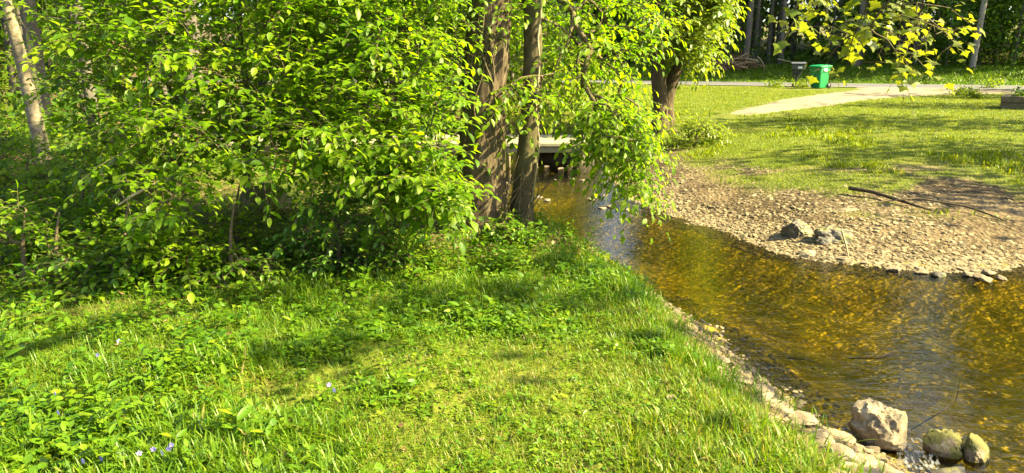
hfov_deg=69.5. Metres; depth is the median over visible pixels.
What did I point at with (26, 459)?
weed
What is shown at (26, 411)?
weed
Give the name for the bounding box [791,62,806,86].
mailbox
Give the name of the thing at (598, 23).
forest tree
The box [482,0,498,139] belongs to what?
climbing vine
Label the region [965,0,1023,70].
forest tree
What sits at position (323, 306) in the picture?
weed
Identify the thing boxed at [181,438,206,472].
weed
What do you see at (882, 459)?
bank stone
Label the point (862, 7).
forest tree
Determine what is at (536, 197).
bare sapling
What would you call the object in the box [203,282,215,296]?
weed
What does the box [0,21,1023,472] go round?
ground
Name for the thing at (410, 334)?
weed
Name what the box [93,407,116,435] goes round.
weed
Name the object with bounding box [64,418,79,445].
weed
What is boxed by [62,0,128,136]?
forest tree
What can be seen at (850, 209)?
stick
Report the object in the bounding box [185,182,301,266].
shrub
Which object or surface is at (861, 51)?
forest tree
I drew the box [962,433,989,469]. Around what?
rock
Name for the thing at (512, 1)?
forest tree
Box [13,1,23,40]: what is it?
forest tree
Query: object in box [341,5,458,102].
forest tree
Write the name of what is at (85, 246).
leaning sapling
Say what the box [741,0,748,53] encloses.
forest tree
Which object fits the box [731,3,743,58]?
forest tree
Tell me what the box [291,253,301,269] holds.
weed
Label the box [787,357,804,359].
sunken stick
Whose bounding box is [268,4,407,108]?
forest tree
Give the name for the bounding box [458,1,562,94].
forest tree
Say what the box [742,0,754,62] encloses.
forest tree
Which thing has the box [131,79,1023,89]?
road
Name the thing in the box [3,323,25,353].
weed
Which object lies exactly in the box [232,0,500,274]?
understory tree
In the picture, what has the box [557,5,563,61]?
forest tree
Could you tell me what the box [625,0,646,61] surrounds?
forest tree
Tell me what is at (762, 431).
grass
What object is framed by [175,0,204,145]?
forest tree
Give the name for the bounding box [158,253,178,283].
weed
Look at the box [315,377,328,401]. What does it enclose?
weed
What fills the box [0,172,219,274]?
shrub
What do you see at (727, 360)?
slab
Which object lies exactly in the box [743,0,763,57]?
forest tree
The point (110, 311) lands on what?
weed
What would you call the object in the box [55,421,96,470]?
weed
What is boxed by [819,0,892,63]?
forest tree
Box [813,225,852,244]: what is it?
rock
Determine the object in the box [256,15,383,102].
forest tree
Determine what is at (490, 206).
tree
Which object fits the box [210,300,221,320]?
weed
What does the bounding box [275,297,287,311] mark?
weed
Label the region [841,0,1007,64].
forest tree
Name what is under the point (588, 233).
weed
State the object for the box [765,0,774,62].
forest tree
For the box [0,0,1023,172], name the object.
undergrowth
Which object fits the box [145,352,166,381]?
weed
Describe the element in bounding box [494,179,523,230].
bare sapling
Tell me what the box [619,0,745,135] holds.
tree
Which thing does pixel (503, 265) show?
weed
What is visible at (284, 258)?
weed
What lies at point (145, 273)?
weed
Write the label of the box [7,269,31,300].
weed
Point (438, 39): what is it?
forest tree
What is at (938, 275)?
rock
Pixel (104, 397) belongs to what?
weed
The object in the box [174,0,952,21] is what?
sky
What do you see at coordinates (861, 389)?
streambed pebbles
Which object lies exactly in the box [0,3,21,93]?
forest tree
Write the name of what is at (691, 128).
shrub
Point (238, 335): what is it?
weed
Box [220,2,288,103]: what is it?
forest tree
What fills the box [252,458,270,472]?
weed
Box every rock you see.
[239,182,292,220]
[780,219,812,237]
[798,250,815,256]
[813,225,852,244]
[832,428,855,442]
[922,429,963,465]
[925,466,972,472]
[930,271,945,279]
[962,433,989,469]
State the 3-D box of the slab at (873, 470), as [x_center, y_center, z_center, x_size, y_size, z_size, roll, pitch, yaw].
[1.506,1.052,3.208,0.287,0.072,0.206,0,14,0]
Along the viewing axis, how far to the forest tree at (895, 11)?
58.79 m
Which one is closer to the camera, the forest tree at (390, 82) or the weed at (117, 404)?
the weed at (117, 404)
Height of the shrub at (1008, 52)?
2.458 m
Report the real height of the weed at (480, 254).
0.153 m
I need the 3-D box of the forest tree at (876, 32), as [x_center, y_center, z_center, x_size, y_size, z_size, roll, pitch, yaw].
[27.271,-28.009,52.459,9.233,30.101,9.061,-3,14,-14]
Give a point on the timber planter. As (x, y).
(1008, 101)
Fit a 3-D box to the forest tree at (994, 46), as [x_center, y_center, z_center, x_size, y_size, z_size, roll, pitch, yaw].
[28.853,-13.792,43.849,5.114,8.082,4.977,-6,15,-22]
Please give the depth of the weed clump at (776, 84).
35.17 m
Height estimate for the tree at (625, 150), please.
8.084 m
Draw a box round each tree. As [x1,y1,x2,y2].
[0,0,84,164]
[0,0,140,69]
[0,0,141,85]
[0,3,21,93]
[6,0,401,275]
[12,0,53,16]
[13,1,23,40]
[18,0,53,124]
[18,0,144,107]
[36,0,86,122]
[38,2,58,65]
[39,0,141,97]
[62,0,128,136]
[146,1,176,148]
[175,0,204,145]
[218,1,320,76]
[219,0,266,101]
[220,0,404,102]
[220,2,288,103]
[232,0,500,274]
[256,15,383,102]
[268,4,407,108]
[292,2,409,103]
[325,4,449,104]
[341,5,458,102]
[361,0,511,109]
[368,2,465,119]
[385,1,582,127]
[389,0,555,61]
[391,5,570,78]
[420,0,520,239]
[449,1,571,92]
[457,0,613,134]
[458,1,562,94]
[465,0,692,244]
[548,0,598,34]
[552,0,582,41]
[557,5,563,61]
[565,0,595,58]
[583,0,617,61]
[586,0,610,54]
[598,0,635,62]
[606,0,641,61]
[606,0,644,62]
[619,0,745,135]
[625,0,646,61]
[660,0,752,132]
[696,0,768,64]
[719,0,791,54]
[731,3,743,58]
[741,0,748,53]
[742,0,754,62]
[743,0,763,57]
[743,0,811,36]
[750,3,756,54]
[751,0,760,62]
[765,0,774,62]
[767,0,853,54]
[768,0,984,120]
[771,0,777,56]
[774,0,782,58]
[778,0,786,64]
[785,0,889,63]
[786,0,793,50]
[790,2,798,58]
[811,5,821,60]
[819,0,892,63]
[820,0,857,59]
[822,0,930,50]
[832,0,843,62]
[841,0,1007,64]
[853,0,865,66]
[859,0,869,64]
[869,0,949,60]
[869,10,880,52]
[870,0,933,47]
[875,0,891,60]
[897,0,909,57]
[909,5,917,52]
[912,0,943,62]
[912,0,1023,64]
[916,0,982,66]
[921,0,979,65]
[924,0,977,62]
[936,0,990,63]
[947,0,999,60]
[959,1,1023,62]
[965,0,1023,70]
[978,0,1023,32]
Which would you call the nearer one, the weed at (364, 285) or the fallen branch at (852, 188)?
the weed at (364, 285)
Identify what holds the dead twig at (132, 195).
attached to the understory tree at (145, 129)
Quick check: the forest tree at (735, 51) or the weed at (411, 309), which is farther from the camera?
the forest tree at (735, 51)
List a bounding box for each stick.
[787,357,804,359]
[836,208,859,210]
[848,353,899,358]
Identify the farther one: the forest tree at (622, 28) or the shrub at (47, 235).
the forest tree at (622, 28)
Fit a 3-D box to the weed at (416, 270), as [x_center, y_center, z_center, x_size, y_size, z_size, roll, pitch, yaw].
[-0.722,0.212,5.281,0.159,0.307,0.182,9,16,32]
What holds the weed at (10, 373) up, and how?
on the ground at (970, 299)
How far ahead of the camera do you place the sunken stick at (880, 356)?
5.44 m
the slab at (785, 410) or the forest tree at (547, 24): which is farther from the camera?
the forest tree at (547, 24)
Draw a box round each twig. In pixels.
[118,183,156,227]
[910,381,962,429]
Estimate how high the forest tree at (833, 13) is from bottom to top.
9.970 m
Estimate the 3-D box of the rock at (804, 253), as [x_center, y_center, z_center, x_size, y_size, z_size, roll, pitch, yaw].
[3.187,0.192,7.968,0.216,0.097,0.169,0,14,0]
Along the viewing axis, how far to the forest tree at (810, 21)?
55.94 m
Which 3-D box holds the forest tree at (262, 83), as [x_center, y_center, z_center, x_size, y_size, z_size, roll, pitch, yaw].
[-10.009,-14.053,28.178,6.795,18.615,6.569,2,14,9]
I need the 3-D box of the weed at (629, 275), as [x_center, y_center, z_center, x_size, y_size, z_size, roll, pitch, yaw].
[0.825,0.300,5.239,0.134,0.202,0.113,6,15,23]
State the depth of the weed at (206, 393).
3.38 m
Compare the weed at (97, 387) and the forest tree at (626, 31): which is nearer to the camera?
the weed at (97, 387)
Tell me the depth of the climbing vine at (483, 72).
6.42 m
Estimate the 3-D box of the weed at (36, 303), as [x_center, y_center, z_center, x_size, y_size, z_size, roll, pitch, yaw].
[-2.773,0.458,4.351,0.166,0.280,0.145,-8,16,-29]
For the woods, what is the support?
on the ground at (970, 299)
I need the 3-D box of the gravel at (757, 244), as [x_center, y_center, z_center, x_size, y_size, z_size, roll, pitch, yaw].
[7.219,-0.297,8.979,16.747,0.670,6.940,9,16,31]
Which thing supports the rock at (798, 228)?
on the gravel at (757, 244)
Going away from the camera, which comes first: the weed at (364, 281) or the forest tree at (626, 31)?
the weed at (364, 281)
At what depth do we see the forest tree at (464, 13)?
19.11 m
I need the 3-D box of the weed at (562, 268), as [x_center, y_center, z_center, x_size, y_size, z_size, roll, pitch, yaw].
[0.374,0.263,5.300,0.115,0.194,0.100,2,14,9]
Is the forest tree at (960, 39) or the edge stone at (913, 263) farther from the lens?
the forest tree at (960, 39)
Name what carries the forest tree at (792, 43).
on the ground at (970, 299)
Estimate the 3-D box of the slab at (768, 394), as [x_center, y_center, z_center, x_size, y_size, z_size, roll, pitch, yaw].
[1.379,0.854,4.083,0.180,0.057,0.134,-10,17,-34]
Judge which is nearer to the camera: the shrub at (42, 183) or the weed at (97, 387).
the weed at (97, 387)
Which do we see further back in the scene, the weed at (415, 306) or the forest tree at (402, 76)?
the forest tree at (402, 76)
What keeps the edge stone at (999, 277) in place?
in the water
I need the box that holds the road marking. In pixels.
[635,80,1019,85]
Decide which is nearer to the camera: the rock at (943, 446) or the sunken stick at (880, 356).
the rock at (943, 446)
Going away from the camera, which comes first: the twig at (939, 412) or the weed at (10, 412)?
the weed at (10, 412)
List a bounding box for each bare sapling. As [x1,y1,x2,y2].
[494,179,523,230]
[508,170,547,196]
[511,159,532,215]
[518,163,523,219]
[519,174,556,221]
[523,181,538,223]
[524,178,551,222]
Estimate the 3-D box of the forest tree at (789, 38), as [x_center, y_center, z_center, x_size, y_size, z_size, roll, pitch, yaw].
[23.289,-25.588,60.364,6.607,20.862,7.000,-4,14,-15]
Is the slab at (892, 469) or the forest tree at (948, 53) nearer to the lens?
the slab at (892, 469)
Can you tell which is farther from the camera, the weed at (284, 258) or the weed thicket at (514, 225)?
the weed thicket at (514, 225)
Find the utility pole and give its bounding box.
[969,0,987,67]
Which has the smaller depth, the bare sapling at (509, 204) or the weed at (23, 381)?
the weed at (23, 381)
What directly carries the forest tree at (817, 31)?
on the ground at (970, 299)
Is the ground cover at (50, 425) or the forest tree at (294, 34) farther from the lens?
the forest tree at (294, 34)
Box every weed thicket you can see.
[2,212,130,310]
[63,203,190,293]
[142,203,299,302]
[323,191,437,283]
[457,175,547,248]
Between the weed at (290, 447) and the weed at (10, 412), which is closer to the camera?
the weed at (290, 447)
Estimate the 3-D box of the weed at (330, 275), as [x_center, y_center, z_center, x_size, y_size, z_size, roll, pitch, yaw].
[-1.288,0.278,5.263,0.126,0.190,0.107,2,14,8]
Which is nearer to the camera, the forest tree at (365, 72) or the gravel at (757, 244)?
the gravel at (757, 244)
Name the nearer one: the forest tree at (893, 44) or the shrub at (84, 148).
the shrub at (84, 148)
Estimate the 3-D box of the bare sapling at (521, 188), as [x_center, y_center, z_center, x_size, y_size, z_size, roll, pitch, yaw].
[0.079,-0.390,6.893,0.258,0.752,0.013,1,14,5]
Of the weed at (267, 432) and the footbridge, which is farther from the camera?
the footbridge
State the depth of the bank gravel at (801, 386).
4.95 m
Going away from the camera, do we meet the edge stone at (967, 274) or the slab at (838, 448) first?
the slab at (838, 448)
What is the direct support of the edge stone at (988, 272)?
in the water
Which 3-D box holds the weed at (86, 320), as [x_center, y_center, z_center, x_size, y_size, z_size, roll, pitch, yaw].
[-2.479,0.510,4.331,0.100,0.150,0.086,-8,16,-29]
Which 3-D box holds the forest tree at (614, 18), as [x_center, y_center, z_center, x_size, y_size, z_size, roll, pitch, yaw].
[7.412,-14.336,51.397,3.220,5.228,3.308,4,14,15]
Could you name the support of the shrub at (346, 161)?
on the ground at (970, 299)
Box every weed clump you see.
[764,77,790,87]
[792,78,809,87]
[940,82,973,94]
[957,86,988,98]
[977,74,1005,87]
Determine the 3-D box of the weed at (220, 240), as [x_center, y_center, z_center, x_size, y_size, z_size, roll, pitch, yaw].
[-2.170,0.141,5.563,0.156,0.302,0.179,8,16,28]
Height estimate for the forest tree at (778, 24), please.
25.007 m
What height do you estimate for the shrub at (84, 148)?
1.301 m
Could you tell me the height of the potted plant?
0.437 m
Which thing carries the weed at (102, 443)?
on the ground at (970, 299)
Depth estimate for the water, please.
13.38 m
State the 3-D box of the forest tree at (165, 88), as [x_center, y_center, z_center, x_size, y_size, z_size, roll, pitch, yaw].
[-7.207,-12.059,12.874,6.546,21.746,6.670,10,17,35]
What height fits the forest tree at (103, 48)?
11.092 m
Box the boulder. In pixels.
[847,398,907,451]
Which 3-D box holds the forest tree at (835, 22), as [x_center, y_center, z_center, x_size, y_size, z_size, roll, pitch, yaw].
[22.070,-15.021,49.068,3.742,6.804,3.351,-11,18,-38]
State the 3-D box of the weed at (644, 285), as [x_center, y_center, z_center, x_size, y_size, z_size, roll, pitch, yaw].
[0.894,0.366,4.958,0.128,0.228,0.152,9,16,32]
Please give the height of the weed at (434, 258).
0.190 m
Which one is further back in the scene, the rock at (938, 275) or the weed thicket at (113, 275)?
the rock at (938, 275)
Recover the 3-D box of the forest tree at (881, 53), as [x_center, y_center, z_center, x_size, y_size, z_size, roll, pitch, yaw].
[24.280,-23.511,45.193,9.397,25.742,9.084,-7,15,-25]
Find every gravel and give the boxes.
[590,250,936,472]
[596,146,1023,282]
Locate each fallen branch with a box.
[848,186,932,210]
[867,198,1004,220]
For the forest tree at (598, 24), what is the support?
on the ground at (970, 299)
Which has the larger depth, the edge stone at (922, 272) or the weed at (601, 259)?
the edge stone at (922, 272)
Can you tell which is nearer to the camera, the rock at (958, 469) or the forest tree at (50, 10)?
the rock at (958, 469)
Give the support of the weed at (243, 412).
on the ground at (970, 299)
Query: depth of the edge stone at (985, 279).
7.04 m
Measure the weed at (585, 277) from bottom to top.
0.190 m
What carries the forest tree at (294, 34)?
on the ground at (970, 299)
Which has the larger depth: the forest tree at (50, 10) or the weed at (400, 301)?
the forest tree at (50, 10)
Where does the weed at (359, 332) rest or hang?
on the ground at (970, 299)
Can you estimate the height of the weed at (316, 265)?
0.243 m
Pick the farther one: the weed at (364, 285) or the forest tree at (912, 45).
the forest tree at (912, 45)
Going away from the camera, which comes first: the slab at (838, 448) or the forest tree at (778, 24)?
the slab at (838, 448)
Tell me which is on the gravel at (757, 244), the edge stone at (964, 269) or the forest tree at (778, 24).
the edge stone at (964, 269)
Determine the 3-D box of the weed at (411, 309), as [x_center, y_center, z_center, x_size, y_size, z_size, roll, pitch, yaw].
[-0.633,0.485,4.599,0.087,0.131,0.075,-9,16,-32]
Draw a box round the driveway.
[729,87,1019,114]
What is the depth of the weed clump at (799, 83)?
35.16 m
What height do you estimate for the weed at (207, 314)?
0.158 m
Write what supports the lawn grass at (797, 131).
on the ground at (970, 299)
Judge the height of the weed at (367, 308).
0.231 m
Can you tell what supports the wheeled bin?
on the ground at (970, 299)
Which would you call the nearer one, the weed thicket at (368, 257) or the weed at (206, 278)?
the weed at (206, 278)
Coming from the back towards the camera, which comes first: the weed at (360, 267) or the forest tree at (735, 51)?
the forest tree at (735, 51)
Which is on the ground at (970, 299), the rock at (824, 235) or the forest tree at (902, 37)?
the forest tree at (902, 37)
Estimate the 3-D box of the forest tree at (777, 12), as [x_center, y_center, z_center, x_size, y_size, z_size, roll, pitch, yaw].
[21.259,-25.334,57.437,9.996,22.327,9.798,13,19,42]
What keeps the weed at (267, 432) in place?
on the ground at (970, 299)
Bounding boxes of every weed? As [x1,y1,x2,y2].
[0,309,27,368]
[0,363,16,387]
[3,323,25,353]
[4,403,21,429]
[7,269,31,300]
[9,303,34,329]
[12,451,37,472]
[14,365,37,395]
[19,289,34,317]
[23,409,43,423]
[24,294,56,330]
[42,289,54,306]
[45,295,54,310]
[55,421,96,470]
[57,311,71,330]
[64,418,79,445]
[81,372,110,417]
[82,313,97,332]
[92,385,125,435]
[93,355,117,394]
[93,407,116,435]
[93,436,117,461]
[97,422,135,471]
[100,290,118,323]
[100,392,130,427]
[109,256,136,294]
[135,281,163,318]
[138,263,153,286]
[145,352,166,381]
[146,308,156,326]
[156,274,176,306]
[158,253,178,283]
[158,398,187,447]
[168,325,196,359]
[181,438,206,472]
[196,271,209,289]
[198,384,219,414]
[200,304,211,324]
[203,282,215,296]
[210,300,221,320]
[211,363,253,437]
[215,238,227,267]
[232,331,242,352]
[241,322,258,348]
[246,276,257,297]
[246,398,277,444]
[251,306,262,324]
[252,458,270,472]
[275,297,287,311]
[279,251,285,266]
[287,444,311,472]
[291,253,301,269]
[303,444,318,466]
[312,257,326,281]
[315,295,329,319]
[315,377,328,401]
[323,262,336,283]
[335,289,350,311]
[345,432,359,450]
[348,282,362,308]
[353,266,366,288]
[354,324,365,344]
[357,262,374,292]
[359,276,368,293]
[361,286,380,319]
[375,462,391,472]
[379,305,391,324]
[390,283,406,312]
[401,242,422,283]
[403,327,418,349]
[404,308,413,325]
[406,303,418,318]
[407,297,420,313]
[430,250,440,271]
[475,248,482,262]
[495,249,511,272]
[536,282,550,305]
[558,246,572,263]
[558,261,571,280]
[581,225,598,254]
[581,273,592,294]
[590,249,606,271]
[625,266,636,283]
[633,276,652,299]
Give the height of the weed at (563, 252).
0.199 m
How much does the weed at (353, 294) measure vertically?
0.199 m
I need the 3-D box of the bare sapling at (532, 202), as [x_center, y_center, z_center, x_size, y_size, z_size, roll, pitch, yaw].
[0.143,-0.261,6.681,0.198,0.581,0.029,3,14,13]
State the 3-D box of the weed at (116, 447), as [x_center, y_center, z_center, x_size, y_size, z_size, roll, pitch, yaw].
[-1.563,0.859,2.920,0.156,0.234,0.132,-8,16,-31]
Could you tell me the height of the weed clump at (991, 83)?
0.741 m
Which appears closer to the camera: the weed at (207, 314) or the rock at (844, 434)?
the rock at (844, 434)
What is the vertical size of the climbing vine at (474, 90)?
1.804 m
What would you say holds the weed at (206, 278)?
on the ground at (970, 299)
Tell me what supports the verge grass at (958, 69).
on the ground at (970, 299)
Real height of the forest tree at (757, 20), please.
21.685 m
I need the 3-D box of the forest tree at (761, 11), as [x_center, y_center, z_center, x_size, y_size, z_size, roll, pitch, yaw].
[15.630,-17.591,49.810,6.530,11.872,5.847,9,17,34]
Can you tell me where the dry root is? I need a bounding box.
[829,228,866,257]
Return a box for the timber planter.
[1000,94,1023,109]
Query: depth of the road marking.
39.19 m
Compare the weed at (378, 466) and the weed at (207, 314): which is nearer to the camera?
the weed at (378, 466)
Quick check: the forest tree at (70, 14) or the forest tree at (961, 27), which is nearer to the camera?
the forest tree at (70, 14)
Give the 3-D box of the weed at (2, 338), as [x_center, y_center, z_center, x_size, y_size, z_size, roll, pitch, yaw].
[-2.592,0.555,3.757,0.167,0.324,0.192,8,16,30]
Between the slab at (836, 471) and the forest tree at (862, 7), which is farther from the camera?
the forest tree at (862, 7)
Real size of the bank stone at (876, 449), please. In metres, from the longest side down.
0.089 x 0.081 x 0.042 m
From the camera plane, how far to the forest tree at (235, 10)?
33.42 m
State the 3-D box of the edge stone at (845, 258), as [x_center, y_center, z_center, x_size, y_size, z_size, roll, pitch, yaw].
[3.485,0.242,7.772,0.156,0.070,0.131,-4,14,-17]
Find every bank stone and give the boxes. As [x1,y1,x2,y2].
[864,446,879,452]
[877,457,887,462]
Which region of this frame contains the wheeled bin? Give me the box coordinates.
[809,65,832,88]
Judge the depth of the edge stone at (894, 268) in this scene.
7.39 m
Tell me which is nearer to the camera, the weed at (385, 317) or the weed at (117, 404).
the weed at (117, 404)
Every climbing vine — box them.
[464,37,476,142]
[473,14,500,128]
[481,1,497,167]
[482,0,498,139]
[526,0,541,227]
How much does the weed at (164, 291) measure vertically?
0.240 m
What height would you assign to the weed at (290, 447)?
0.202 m
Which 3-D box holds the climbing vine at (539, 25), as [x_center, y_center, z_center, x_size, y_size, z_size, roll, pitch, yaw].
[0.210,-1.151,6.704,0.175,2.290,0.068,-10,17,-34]
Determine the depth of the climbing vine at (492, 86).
6.46 m
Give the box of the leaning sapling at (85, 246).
[83,169,121,248]
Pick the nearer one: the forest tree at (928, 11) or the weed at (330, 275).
the weed at (330, 275)
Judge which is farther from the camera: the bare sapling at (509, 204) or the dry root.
the dry root
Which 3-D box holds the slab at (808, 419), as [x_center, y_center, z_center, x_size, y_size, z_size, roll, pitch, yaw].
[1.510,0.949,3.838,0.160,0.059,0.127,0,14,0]
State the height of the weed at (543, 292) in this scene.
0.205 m
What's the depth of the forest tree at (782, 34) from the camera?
45.99 m
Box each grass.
[0,167,894,472]
[506,85,1023,223]
[507,63,1023,85]
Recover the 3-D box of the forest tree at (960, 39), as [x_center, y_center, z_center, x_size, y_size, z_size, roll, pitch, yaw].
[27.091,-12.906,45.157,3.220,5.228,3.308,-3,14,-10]
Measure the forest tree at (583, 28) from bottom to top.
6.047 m
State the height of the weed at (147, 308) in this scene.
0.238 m
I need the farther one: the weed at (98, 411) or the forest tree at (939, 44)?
the forest tree at (939, 44)
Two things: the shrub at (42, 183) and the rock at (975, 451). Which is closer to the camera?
the rock at (975, 451)
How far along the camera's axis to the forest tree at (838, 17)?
46.88 m
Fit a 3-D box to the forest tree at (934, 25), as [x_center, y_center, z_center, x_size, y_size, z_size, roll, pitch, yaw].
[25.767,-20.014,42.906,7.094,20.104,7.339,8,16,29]
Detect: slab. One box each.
[717,355,730,362]
[735,377,751,385]
[750,384,774,398]
[762,398,794,417]
[788,410,818,425]
[806,429,834,446]
[817,467,846,472]
[820,442,856,461]
[837,462,881,472]
[854,453,877,467]
[876,460,900,472]
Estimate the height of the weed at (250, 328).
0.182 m
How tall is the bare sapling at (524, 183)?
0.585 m
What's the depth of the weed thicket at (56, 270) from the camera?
4.90 m
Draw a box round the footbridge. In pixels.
[215,135,594,177]
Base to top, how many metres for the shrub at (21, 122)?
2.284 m
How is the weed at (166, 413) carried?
on the ground at (970, 299)
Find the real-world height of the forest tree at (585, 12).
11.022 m
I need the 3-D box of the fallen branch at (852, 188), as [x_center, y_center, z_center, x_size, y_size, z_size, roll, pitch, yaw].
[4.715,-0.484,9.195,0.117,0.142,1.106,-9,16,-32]
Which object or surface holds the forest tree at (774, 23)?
on the ground at (970, 299)
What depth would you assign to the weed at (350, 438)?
3.04 m
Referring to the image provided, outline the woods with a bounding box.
[49,0,1023,48]
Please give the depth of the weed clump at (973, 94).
26.43 m
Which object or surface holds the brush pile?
on the ground at (970, 299)
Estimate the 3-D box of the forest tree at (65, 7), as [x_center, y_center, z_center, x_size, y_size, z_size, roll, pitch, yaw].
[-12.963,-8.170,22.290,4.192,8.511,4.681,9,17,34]
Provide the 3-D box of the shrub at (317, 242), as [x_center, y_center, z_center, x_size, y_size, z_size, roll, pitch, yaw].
[-1.442,-0.056,5.787,1.320,1.210,1.298,0,14,0]
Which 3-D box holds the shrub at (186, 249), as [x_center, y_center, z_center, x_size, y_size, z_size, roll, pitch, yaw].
[-2.741,0.115,5.802,1.373,0.979,2.608,-6,15,-23]
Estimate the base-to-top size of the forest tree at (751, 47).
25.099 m
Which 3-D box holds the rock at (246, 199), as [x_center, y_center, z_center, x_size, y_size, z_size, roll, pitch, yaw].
[-2.460,-0.310,7.409,0.505,0.460,0.356,0,14,0]
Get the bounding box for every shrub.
[0,43,81,155]
[0,117,98,205]
[0,150,98,235]
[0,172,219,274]
[0,179,103,292]
[35,122,186,194]
[47,188,259,305]
[148,128,261,174]
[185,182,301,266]
[256,168,410,279]
[309,131,377,181]
[649,109,736,150]
[987,33,1023,65]
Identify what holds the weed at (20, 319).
on the ground at (970, 299)
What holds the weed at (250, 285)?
on the ground at (970, 299)
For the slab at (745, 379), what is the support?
on the ground at (970, 299)
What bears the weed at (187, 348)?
on the ground at (970, 299)
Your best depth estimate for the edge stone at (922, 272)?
7.30 m
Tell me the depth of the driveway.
26.66 m
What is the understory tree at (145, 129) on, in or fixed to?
on the ground at (970, 299)
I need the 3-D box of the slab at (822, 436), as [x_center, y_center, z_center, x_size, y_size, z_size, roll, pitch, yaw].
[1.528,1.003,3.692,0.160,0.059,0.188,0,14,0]
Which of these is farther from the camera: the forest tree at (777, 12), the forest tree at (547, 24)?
the forest tree at (777, 12)
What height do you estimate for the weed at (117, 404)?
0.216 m
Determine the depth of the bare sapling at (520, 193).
6.76 m
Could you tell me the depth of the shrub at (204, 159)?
10.41 m
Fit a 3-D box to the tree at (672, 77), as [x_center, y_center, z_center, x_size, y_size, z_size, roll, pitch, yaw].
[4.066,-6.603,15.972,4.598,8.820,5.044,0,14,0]
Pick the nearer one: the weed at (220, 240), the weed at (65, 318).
the weed at (65, 318)
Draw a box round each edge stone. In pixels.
[834,256,851,260]
[886,266,900,271]
[905,262,918,266]
[914,269,928,274]
[957,267,970,270]
[961,271,973,277]
[974,273,984,279]
[978,276,992,282]
[982,269,995,275]
[995,275,1006,280]
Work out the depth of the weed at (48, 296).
4.67 m
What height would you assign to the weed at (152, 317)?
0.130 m
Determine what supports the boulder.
on the bank gravel at (801, 386)
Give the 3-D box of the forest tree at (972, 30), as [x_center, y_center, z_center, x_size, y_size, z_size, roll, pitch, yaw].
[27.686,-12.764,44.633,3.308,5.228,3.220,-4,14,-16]
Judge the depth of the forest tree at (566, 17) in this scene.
51.87 m
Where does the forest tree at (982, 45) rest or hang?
on the ground at (970, 299)
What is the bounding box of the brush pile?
[705,46,791,71]
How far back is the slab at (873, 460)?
3.59 m
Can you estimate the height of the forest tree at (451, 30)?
7.482 m
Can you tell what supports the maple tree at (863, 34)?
on the ground at (970, 299)
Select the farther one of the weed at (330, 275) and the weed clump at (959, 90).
the weed clump at (959, 90)
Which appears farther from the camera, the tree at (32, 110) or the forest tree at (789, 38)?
the forest tree at (789, 38)
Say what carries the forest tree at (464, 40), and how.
on the ground at (970, 299)
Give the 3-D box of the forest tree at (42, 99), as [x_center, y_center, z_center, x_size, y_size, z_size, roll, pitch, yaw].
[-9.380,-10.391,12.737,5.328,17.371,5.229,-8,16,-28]
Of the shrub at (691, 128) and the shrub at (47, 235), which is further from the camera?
the shrub at (691, 128)
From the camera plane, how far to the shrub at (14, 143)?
8.21 m
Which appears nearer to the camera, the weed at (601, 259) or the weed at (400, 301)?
the weed at (400, 301)
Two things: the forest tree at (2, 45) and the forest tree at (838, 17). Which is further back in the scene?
the forest tree at (838, 17)
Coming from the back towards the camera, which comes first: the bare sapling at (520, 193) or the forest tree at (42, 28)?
the forest tree at (42, 28)
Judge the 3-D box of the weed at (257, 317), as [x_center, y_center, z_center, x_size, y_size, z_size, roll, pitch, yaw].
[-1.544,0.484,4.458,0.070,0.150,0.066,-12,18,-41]
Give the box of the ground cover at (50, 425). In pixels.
[0,161,812,472]
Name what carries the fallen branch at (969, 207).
on the gravel at (757, 244)
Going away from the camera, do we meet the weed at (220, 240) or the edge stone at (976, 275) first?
the weed at (220, 240)
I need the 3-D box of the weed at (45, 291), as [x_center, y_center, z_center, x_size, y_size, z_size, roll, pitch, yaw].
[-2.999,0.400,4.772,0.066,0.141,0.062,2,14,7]
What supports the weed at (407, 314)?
on the ground at (970, 299)
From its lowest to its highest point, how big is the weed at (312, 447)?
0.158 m
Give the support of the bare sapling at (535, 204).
on the ground at (970, 299)
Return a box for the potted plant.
[1010,86,1023,95]
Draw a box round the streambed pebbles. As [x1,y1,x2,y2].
[508,170,1023,472]
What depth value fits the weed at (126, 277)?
4.96 m
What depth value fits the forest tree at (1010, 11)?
42.22 m
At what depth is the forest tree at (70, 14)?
17.24 m
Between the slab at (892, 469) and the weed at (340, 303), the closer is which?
the slab at (892, 469)
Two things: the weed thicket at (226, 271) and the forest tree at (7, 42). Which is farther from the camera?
the forest tree at (7, 42)
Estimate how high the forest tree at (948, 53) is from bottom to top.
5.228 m
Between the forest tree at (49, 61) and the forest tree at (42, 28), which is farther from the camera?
the forest tree at (49, 61)
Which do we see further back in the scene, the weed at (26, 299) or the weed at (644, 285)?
the weed at (644, 285)
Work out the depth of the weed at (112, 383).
3.52 m

